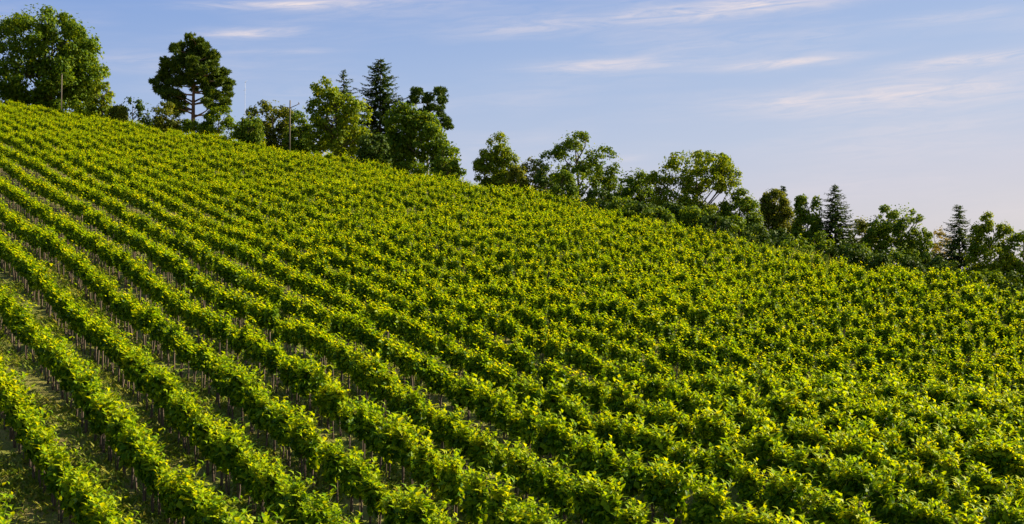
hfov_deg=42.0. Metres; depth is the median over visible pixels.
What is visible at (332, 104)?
broadleaf tree
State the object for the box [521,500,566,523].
grape vine
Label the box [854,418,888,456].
grape vine
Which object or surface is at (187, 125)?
shrub
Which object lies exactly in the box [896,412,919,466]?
grape vine
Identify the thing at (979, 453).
grape vine
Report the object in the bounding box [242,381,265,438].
grape vine
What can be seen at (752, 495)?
grape vine
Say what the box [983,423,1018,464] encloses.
grape vine
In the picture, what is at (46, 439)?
grape vine
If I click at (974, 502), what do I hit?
grape vine
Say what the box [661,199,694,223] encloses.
shrub
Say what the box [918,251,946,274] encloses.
shrub
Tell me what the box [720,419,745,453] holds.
grape vine
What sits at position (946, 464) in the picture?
grape vine
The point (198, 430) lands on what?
grape vine
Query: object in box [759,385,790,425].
grape vine
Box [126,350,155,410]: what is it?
grape vine
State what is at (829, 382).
grape vine
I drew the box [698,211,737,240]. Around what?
shrub
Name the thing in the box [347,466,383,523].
grape vine
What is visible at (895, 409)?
grape vine
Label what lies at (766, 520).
grape vine
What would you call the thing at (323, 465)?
grape vine
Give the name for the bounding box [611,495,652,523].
grape vine
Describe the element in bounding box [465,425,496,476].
grape vine
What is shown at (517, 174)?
shrub
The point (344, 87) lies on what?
dark fir
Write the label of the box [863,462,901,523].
grape vine
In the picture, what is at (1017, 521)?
grape vine
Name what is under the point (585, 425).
grape vine
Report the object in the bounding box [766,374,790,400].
grape vine
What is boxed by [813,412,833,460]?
grape vine
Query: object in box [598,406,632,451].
grape vine
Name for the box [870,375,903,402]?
grape vine
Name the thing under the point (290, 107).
utility pole
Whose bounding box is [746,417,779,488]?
grape vine
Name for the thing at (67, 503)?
grape vine
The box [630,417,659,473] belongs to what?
grape vine
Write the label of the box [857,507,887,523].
grape vine
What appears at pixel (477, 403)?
grape vine
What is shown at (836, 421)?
grape vine
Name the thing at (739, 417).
grape vine
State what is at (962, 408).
grape vine
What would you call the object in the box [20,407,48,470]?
grape vine
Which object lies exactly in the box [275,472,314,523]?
grape vine
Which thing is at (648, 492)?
grape vine
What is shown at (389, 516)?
grape vine
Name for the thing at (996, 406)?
grape vine
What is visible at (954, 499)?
grape vine
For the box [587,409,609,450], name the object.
grape vine
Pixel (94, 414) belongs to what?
grape vine
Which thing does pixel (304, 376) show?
grape vine
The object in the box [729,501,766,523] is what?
grape vine
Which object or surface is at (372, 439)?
grape vine
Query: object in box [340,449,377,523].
grape vine
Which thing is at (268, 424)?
grape vine
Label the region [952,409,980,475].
grape vine
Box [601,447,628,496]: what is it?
grape vine
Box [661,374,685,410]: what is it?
grape vine
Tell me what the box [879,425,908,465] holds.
grape vine
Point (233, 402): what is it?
grape vine
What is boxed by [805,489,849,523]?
grape vine
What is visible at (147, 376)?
grape vine
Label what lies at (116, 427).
grape vine
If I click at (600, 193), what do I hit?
shrub
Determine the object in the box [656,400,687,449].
grape vine
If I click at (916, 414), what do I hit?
grape vine
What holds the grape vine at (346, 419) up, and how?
on the hillside ground at (42, 385)
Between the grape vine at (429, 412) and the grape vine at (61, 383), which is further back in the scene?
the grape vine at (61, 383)
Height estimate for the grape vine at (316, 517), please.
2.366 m
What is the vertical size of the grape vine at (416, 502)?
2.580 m
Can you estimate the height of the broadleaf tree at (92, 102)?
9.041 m
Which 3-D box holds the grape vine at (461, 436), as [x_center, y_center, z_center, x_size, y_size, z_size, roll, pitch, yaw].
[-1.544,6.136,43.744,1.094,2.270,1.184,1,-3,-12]
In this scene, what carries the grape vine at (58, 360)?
on the hillside ground at (42, 385)
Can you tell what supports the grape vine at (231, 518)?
on the hillside ground at (42, 385)
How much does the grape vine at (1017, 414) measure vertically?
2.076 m
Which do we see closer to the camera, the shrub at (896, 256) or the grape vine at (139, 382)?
the grape vine at (139, 382)
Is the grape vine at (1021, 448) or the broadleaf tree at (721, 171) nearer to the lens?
the grape vine at (1021, 448)
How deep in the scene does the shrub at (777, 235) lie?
115.74 m
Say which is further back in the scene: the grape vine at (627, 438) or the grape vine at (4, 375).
the grape vine at (4, 375)
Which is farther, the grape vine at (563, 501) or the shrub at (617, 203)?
the shrub at (617, 203)
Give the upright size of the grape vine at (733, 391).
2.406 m
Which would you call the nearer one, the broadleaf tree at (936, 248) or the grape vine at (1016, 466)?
the grape vine at (1016, 466)
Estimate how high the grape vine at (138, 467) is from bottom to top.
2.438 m
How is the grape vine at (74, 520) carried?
on the hillside ground at (42, 385)
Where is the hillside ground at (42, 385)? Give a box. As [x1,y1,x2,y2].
[0,129,1023,523]
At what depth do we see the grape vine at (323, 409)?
47.07 m
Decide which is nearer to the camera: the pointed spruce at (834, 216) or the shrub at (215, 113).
the pointed spruce at (834, 216)
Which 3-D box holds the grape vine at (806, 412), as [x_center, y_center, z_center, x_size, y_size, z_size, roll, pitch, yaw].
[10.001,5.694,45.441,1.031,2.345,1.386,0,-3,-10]
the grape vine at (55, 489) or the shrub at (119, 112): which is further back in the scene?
the shrub at (119, 112)
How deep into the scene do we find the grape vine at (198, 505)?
34.35 m
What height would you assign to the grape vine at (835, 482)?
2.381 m
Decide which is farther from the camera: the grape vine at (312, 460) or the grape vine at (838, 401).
the grape vine at (838, 401)
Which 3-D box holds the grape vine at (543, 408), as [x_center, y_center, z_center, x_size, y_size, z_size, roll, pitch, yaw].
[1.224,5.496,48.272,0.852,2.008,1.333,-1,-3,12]
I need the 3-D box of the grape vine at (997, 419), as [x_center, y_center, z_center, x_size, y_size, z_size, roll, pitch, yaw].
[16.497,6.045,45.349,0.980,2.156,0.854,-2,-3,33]
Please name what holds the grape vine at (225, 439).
on the hillside ground at (42, 385)
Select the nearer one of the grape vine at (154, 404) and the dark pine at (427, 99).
the grape vine at (154, 404)
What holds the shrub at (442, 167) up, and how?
on the hillside ground at (42, 385)
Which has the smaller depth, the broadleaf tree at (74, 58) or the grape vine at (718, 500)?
the grape vine at (718, 500)
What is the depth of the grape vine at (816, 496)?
36.45 m
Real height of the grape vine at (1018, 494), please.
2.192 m
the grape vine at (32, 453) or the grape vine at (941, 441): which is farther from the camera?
the grape vine at (941, 441)
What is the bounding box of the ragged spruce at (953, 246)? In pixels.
[922,205,991,284]
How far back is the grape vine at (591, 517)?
37.23 m
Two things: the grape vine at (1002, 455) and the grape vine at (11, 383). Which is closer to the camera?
the grape vine at (1002, 455)
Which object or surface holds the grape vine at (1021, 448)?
on the hillside ground at (42, 385)
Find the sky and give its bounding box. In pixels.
[0,0,1023,273]
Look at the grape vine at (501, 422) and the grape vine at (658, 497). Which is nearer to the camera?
the grape vine at (658, 497)
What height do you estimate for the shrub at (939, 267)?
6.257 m
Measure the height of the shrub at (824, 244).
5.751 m
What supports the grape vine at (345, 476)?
on the hillside ground at (42, 385)
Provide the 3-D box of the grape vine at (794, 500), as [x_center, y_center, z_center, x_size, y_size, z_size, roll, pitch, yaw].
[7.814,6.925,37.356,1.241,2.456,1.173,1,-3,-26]
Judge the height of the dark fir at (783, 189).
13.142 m
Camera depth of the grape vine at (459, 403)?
49.00 m
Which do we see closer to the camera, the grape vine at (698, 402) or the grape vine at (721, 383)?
the grape vine at (698, 402)
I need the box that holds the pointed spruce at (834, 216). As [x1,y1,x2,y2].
[810,185,873,258]
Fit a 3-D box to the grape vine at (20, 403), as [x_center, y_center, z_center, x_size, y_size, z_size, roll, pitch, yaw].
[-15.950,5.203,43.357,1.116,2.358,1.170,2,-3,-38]
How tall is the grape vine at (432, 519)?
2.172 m
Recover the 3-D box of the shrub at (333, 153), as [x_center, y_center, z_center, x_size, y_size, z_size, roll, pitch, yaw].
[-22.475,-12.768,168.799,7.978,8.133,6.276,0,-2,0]
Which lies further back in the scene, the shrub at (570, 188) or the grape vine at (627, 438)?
the shrub at (570, 188)
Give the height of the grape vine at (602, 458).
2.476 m
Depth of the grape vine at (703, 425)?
43.82 m
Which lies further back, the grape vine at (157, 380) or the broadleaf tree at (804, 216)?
the broadleaf tree at (804, 216)
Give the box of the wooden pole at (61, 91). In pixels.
[61,74,62,108]
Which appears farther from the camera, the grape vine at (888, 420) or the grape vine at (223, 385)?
the grape vine at (223, 385)
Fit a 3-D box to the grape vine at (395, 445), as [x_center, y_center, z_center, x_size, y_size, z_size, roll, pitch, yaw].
[-3.287,5.992,42.097,1.461,2.802,1.293,0,-2,-1]
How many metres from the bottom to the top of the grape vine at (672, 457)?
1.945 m
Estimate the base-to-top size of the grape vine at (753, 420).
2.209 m
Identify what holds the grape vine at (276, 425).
on the hillside ground at (42, 385)
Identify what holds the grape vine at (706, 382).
on the hillside ground at (42, 385)
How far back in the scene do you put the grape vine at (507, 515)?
36.13 m
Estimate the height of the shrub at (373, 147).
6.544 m
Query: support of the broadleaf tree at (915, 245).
on the hillside ground at (42, 385)
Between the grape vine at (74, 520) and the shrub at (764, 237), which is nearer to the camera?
the grape vine at (74, 520)
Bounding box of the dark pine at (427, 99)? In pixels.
[406,85,454,174]
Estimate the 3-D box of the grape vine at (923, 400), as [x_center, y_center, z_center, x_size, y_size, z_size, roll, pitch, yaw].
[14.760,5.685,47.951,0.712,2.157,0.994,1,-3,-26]
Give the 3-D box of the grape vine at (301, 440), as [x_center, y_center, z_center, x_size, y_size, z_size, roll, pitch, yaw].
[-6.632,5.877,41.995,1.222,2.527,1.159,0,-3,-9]
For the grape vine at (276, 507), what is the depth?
36.66 m
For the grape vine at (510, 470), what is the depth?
40.99 m
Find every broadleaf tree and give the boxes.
[0,3,110,118]
[83,76,115,118]
[119,96,153,127]
[241,99,298,152]
[302,75,373,158]
[380,101,466,179]
[472,131,520,188]
[520,156,549,190]
[535,130,623,204]
[613,167,654,208]
[644,149,742,225]
[716,187,765,241]
[755,188,803,238]
[791,193,824,246]
[846,215,878,255]
[861,202,935,265]
[928,225,951,263]
[963,211,1021,294]
[1004,231,1023,294]
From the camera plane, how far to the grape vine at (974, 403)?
48.07 m
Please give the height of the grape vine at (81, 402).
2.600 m
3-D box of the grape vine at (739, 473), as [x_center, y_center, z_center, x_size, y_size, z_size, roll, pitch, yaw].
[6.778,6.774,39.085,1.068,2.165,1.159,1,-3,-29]
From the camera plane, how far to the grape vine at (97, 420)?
43.68 m
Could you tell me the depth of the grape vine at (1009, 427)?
44.61 m
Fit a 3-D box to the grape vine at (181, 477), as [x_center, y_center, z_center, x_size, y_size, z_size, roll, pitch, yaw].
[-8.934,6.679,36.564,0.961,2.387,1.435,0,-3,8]
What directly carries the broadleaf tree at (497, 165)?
on the hillside ground at (42, 385)
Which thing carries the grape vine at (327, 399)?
on the hillside ground at (42, 385)
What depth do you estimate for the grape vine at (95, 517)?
34.09 m
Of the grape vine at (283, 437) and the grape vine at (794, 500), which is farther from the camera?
the grape vine at (283, 437)
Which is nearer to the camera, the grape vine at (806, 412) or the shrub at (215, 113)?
the grape vine at (806, 412)
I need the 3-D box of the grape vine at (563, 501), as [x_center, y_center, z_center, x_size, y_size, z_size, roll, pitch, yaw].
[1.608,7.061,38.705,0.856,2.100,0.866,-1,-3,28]
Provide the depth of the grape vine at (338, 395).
46.17 m
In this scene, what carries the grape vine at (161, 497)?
on the hillside ground at (42, 385)
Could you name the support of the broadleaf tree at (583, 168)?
on the hillside ground at (42, 385)
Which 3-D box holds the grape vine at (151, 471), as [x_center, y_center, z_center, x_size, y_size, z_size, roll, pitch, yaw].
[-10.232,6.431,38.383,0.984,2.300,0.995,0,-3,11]
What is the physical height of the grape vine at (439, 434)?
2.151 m
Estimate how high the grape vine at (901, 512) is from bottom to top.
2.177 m
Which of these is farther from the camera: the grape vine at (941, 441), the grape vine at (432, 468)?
the grape vine at (941, 441)
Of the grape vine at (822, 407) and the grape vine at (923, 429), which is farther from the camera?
the grape vine at (822, 407)
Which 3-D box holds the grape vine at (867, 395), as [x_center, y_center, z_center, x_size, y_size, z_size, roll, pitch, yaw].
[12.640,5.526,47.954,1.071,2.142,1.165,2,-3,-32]
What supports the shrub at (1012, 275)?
on the hillside ground at (42, 385)
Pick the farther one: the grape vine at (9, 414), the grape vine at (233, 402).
the grape vine at (233, 402)
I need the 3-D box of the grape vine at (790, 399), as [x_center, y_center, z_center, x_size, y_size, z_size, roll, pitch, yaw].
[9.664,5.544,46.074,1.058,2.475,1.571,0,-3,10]
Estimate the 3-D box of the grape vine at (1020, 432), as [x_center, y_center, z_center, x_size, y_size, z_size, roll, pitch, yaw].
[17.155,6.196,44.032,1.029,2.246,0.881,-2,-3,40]
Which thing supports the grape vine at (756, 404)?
on the hillside ground at (42, 385)
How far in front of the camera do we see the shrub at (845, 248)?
115.19 m
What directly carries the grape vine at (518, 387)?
on the hillside ground at (42, 385)
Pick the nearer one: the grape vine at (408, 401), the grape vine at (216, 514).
the grape vine at (216, 514)
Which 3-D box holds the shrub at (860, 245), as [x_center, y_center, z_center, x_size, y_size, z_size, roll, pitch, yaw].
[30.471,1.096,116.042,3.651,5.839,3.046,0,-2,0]
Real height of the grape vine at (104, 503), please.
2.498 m
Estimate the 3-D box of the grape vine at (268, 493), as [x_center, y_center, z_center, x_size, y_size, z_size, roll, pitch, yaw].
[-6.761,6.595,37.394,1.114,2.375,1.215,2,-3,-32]
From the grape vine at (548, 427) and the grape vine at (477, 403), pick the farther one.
the grape vine at (477, 403)
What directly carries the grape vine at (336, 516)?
on the hillside ground at (42, 385)
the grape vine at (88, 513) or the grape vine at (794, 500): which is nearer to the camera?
the grape vine at (88, 513)
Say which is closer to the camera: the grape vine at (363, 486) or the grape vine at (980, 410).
the grape vine at (363, 486)
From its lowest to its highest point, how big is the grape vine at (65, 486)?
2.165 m
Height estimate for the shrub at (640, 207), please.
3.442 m
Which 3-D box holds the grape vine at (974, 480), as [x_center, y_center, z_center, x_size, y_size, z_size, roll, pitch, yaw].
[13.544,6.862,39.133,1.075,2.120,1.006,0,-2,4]
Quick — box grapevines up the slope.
[0,98,1023,523]
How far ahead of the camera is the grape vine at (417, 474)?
40.58 m
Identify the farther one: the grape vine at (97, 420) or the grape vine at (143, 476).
the grape vine at (97, 420)
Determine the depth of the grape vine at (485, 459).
42.50 m
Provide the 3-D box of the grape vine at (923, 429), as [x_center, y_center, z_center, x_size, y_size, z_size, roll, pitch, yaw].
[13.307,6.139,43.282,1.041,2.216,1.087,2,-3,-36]
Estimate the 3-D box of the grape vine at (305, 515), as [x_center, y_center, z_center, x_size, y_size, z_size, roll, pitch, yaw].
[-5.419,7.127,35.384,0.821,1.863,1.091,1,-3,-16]
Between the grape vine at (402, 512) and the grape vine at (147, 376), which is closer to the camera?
the grape vine at (402, 512)
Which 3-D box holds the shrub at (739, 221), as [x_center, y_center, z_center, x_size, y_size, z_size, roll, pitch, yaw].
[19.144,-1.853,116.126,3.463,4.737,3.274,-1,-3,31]
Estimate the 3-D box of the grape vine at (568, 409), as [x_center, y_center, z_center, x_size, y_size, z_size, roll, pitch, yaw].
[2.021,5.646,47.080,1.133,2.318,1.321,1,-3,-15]
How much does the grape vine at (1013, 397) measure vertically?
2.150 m
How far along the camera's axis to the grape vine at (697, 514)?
37.21 m
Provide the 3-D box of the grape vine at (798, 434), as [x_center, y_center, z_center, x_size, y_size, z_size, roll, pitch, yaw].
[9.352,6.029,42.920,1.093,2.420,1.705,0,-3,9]
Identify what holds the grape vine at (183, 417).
on the hillside ground at (42, 385)
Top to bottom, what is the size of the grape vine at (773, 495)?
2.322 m
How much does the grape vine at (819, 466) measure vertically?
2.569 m
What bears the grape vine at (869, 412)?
on the hillside ground at (42, 385)
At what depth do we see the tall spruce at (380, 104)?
158.44 m
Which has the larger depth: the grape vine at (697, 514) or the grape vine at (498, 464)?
the grape vine at (498, 464)
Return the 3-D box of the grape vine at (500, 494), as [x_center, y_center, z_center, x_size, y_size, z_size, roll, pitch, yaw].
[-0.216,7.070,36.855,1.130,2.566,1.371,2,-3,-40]
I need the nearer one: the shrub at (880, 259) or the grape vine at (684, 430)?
the grape vine at (684, 430)
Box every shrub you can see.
[104,104,128,122]
[149,100,181,132]
[176,118,211,135]
[201,101,235,139]
[231,112,265,147]
[282,106,311,155]
[313,134,355,161]
[353,130,395,169]
[432,142,459,182]
[504,165,530,193]
[531,166,561,197]
[549,169,581,203]
[583,186,619,212]
[602,195,637,218]
[624,201,662,219]
[639,206,675,225]
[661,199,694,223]
[674,204,709,231]
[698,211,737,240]
[713,214,753,239]
[740,223,775,249]
[768,227,795,247]
[779,233,814,253]
[806,230,839,263]
[826,238,867,269]
[847,241,878,268]
[863,250,892,273]
[888,246,910,271]
[899,253,926,280]
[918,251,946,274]
[929,260,966,289]
[954,266,986,294]
[977,268,1007,288]
[992,270,1023,298]
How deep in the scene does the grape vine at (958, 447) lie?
42.02 m
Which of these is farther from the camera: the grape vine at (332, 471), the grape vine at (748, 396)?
the grape vine at (748, 396)
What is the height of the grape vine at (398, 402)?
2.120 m
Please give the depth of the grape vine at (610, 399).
48.43 m
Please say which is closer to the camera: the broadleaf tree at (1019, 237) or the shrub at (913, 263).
the shrub at (913, 263)
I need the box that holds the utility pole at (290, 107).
[289,100,299,150]
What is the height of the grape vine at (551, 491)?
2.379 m
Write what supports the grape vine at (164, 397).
on the hillside ground at (42, 385)
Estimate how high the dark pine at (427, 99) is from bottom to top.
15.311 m
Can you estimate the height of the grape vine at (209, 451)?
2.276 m
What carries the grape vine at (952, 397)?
on the hillside ground at (42, 385)
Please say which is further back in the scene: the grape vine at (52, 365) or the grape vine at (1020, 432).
the grape vine at (52, 365)
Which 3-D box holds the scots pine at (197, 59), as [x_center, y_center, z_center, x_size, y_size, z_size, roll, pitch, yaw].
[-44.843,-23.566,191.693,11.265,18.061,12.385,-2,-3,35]
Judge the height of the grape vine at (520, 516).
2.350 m
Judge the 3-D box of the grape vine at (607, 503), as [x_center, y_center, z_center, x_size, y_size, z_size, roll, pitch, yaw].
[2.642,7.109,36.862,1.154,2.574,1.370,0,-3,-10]
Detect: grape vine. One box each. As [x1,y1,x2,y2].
[0,351,16,375]
[0,367,14,421]
[0,369,31,439]
[0,371,15,429]
[0,494,23,523]
[2,379,34,447]
[2,387,34,453]
[13,400,46,463]
[19,422,61,496]
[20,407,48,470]
[20,410,52,478]
[21,421,47,486]
[37,444,69,510]
[38,437,70,503]
[40,338,71,393]
[42,442,81,522]
[50,338,76,399]
[57,355,71,404]
[58,460,94,523]
[59,346,91,410]
[61,463,92,523]
[63,356,87,417]
[70,365,89,426]
[70,468,105,523]
[72,468,104,523]
[74,375,104,440]
[76,362,105,433]
[81,486,111,523]
[87,391,103,451]
[88,386,122,453]
[89,489,127,523]
[89,490,140,523]
[92,386,121,462]
[100,515,120,523]
[102,404,133,470]
[108,397,139,478]
[113,411,164,488]
[114,421,150,490]
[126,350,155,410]
[128,342,150,402]
[133,429,164,504]
[133,434,166,512]
[136,365,162,418]
[143,444,170,518]
[145,372,159,422]
[146,363,183,426]
[153,461,176,523]
[157,369,182,434]
[161,471,185,523]
[164,385,197,443]
[166,386,198,450]
[166,460,204,523]
[176,393,206,455]
[179,473,214,523]
[182,401,213,464]
[189,476,217,523]
[192,410,227,475]
[194,493,225,523]
[195,491,242,523]
[199,414,229,481]
[200,351,233,408]
[204,352,225,404]
[204,427,228,489]
[211,417,249,495]
[215,356,242,415]
[215,366,246,420]
[222,425,253,500]
[222,509,248,523]
[229,362,259,426]
[234,442,270,507]
[237,365,270,434]
[238,446,268,515]
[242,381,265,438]
[247,452,283,523]
[249,382,287,448]
[254,456,290,523]
[262,398,290,455]
[267,404,297,462]
[268,398,306,469]
[268,466,314,523]
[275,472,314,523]
[283,409,318,481]
[285,413,317,476]
[287,354,310,408]
[289,353,317,416]
[294,498,315,523]
[297,423,332,488]
[304,359,336,425]
[304,484,336,523]
[305,503,347,523]
[313,377,341,432]
[313,436,341,498]
[315,380,343,438]
[317,437,348,502]
[325,377,350,438]
[335,444,367,515]
[336,401,355,450]
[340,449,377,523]
[346,395,369,458]
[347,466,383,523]
[362,411,376,463]
[363,398,399,472]
[364,471,388,523]
[368,360,397,417]
[371,415,395,479]
[376,371,403,418]
[376,484,407,523]
[385,489,421,523]
[386,408,430,489]
[390,379,406,414]
[394,423,426,487]
[400,380,431,421]
[402,480,452,523]
[406,430,440,496]
[407,393,438,444]
[411,500,447,523]
[419,399,440,447]
[421,443,450,503]
[422,511,458,523]
[432,404,448,461]
[434,448,466,523]
[436,449,464,521]
[442,404,467,459]
[448,370,481,426]
[450,415,482,477]
[451,374,466,416]
[457,467,493,523]
[459,462,497,521]
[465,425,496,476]
[469,379,501,438]
[469,426,501,486]
[472,378,495,435]
[481,471,522,523]
[489,439,512,485]
[493,383,521,445]
[497,497,526,523]
[498,496,543,523]
[499,406,522,447]
[499,436,539,504]
[510,371,535,412]
[510,442,533,512]
[518,377,544,410]
[519,395,546,463]
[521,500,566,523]
[527,453,550,516]
[530,408,566,478]
[531,387,555,419]
[531,414,555,462]
[533,375,568,418]
[540,454,575,521]
[550,389,582,428]
[554,417,580,476]
[555,470,574,523]
[558,470,592,523]
[565,430,596,486]
[567,396,593,444]
[571,430,599,485]
[572,468,620,523]
[580,412,597,442]
[585,472,628,523]
[586,374,608,423]
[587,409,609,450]
[593,435,620,484]
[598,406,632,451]
[600,373,639,426]
[600,386,619,420]
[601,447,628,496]
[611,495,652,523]
[619,445,647,497]
[621,412,646,468]
[624,391,643,428]
[625,499,649,523]
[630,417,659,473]
[636,399,660,429]
[639,454,671,523]
[641,417,677,464]
[643,371,672,408]
[649,456,674,523]
[650,397,670,432]
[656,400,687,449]
[659,459,700,523]
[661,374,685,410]
[662,440,691,470]
[672,382,699,420]
[672,437,701,500]
[673,413,695,448]
[683,465,721,523]
[685,387,712,434]
[689,443,714,488]
[692,400,714,451]
[694,367,718,416]
[698,475,737,523]
[702,386,736,422]
[702,433,748,499]
[705,370,732,402]
[705,403,738,452]
[715,372,747,406]
[719,396,735,426]
[719,501,757,523]
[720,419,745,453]
[726,456,763,512]
[727,395,757,445]
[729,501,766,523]
[731,430,760,464]
[734,382,758,437]
[735,463,770,513]
[738,402,771,437]
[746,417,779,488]
[751,393,770,420]
[756,500,787,523]
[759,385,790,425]
[761,464,791,522]
[762,413,784,462]
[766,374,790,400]
[767,436,794,483]
[776,377,803,405]
[776,387,802,431]
[776,467,816,523]
[778,441,814,488]
[780,418,800,446]
[785,394,820,428]
[788,411,817,458]
[792,377,820,414]
[799,416,836,461]
[800,482,829,523]
[805,442,839,500]
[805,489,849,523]
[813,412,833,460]
[815,370,846,397]
[816,382,836,419]
[819,402,855,444]
[820,384,853,417]
[822,456,854,510]
[825,425,846,474]
[834,493,874,523]
[836,450,882,508]
[837,424,877,470]
[838,375,858,405]
[841,392,877,429]
[842,416,870,442]
[850,386,880,409]
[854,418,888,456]
[855,398,878,433]
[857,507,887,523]
[862,437,891,498]
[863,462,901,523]
[869,398,905,445]
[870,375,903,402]
[879,394,905,426]
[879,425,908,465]
[879,449,908,519]
[889,484,923,523]
[896,382,919,421]
[896,398,926,432]
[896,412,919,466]
[898,495,933,523]
[901,457,927,501]
[906,444,926,479]
[909,418,943,451]
[909,432,952,479]
[915,391,934,416]
[919,495,962,523]
[920,398,943,438]
[920,469,949,513]
[922,378,952,409]
[931,402,949,432]
[931,445,962,515]
[932,424,953,462]
[938,407,971,443]
[940,397,971,423]
[942,431,972,475]
[943,382,966,411]
[944,474,978,521]
[948,501,992,523]
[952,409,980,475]
[955,381,990,416]
[955,460,991,506]
[958,491,993,523]
[961,430,997,475]
[967,412,996,449]
[968,408,984,432]
[975,487,1023,523]
[976,393,997,420]
[977,466,1008,512]
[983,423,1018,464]
[985,429,1022,494]
[988,390,1012,422]
[988,408,1012,435]
[997,504,1023,523]
[999,415,1022,449]
[1000,473,1023,519]
[1002,386,1021,413]
[1002,401,1023,442]
[1007,442,1023,491]
[1014,419,1023,443]
[1015,434,1023,453]
[1017,394,1023,413]
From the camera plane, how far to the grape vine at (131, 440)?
40.28 m
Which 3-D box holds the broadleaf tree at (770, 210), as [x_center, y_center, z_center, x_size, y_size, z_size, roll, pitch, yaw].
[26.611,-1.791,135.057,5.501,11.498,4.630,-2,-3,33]
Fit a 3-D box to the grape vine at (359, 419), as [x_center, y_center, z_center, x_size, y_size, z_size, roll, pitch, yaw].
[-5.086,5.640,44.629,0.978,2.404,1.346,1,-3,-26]
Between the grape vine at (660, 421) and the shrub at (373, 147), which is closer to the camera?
the grape vine at (660, 421)
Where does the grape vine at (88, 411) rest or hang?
on the hillside ground at (42, 385)
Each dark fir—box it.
[315,70,371,147]
[769,186,792,229]
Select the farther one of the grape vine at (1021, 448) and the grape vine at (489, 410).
the grape vine at (489, 410)
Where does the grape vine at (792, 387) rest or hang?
on the hillside ground at (42, 385)
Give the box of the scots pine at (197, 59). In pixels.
[148,32,235,132]
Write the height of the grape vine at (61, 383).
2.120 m
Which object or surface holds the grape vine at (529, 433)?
on the hillside ground at (42, 385)
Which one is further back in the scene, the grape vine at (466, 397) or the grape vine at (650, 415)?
the grape vine at (466, 397)
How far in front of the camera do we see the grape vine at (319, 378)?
47.80 m
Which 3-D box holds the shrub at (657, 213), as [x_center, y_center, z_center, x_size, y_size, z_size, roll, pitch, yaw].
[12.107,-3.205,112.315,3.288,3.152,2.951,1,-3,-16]
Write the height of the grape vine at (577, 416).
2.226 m
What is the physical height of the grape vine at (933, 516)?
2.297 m
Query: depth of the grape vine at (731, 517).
35.95 m
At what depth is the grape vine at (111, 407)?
42.97 m
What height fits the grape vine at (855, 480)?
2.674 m
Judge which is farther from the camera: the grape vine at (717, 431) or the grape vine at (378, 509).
the grape vine at (717, 431)
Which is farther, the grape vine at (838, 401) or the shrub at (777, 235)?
the shrub at (777, 235)
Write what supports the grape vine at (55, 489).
on the hillside ground at (42, 385)
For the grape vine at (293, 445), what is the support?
on the hillside ground at (42, 385)
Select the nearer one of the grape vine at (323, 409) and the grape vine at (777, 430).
the grape vine at (777, 430)
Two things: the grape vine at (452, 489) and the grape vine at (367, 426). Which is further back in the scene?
the grape vine at (367, 426)
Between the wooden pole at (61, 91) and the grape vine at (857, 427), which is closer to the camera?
the grape vine at (857, 427)
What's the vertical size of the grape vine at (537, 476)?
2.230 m
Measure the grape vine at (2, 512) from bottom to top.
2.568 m
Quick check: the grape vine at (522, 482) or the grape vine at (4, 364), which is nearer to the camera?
the grape vine at (522, 482)
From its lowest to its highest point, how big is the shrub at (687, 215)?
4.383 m
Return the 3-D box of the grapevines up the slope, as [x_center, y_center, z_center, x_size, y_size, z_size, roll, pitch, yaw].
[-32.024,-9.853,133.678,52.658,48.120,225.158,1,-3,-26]
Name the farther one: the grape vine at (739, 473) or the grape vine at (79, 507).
the grape vine at (739, 473)
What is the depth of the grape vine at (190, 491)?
35.74 m
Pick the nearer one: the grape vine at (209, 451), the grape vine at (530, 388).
the grape vine at (209, 451)
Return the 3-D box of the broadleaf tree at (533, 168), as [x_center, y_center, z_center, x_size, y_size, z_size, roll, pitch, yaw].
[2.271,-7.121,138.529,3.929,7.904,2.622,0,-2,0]
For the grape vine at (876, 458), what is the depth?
40.06 m
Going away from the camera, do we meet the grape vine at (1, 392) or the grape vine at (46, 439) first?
the grape vine at (46, 439)
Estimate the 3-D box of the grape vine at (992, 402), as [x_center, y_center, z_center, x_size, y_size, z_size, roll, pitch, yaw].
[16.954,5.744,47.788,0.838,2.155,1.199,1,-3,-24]
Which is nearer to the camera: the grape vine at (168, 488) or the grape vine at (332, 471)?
the grape vine at (168, 488)
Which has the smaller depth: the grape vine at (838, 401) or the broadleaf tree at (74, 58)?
the grape vine at (838, 401)
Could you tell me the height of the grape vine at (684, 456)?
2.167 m
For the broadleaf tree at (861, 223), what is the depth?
133.56 m
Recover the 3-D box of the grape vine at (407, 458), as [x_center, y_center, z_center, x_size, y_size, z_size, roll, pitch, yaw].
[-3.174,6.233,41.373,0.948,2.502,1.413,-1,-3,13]
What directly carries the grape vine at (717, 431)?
on the hillside ground at (42, 385)
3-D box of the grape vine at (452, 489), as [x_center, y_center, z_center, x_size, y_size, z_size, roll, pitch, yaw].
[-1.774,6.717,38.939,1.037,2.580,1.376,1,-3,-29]
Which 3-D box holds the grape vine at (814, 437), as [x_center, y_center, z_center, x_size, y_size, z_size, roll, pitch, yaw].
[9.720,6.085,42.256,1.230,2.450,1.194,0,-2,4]
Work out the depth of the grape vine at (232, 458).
39.90 m
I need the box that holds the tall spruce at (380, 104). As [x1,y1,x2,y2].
[343,59,418,162]
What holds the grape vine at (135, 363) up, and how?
on the hillside ground at (42, 385)
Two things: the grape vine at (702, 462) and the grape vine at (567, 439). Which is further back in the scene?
the grape vine at (567, 439)
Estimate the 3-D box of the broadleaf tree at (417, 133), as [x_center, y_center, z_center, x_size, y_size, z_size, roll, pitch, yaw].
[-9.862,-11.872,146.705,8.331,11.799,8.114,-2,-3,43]

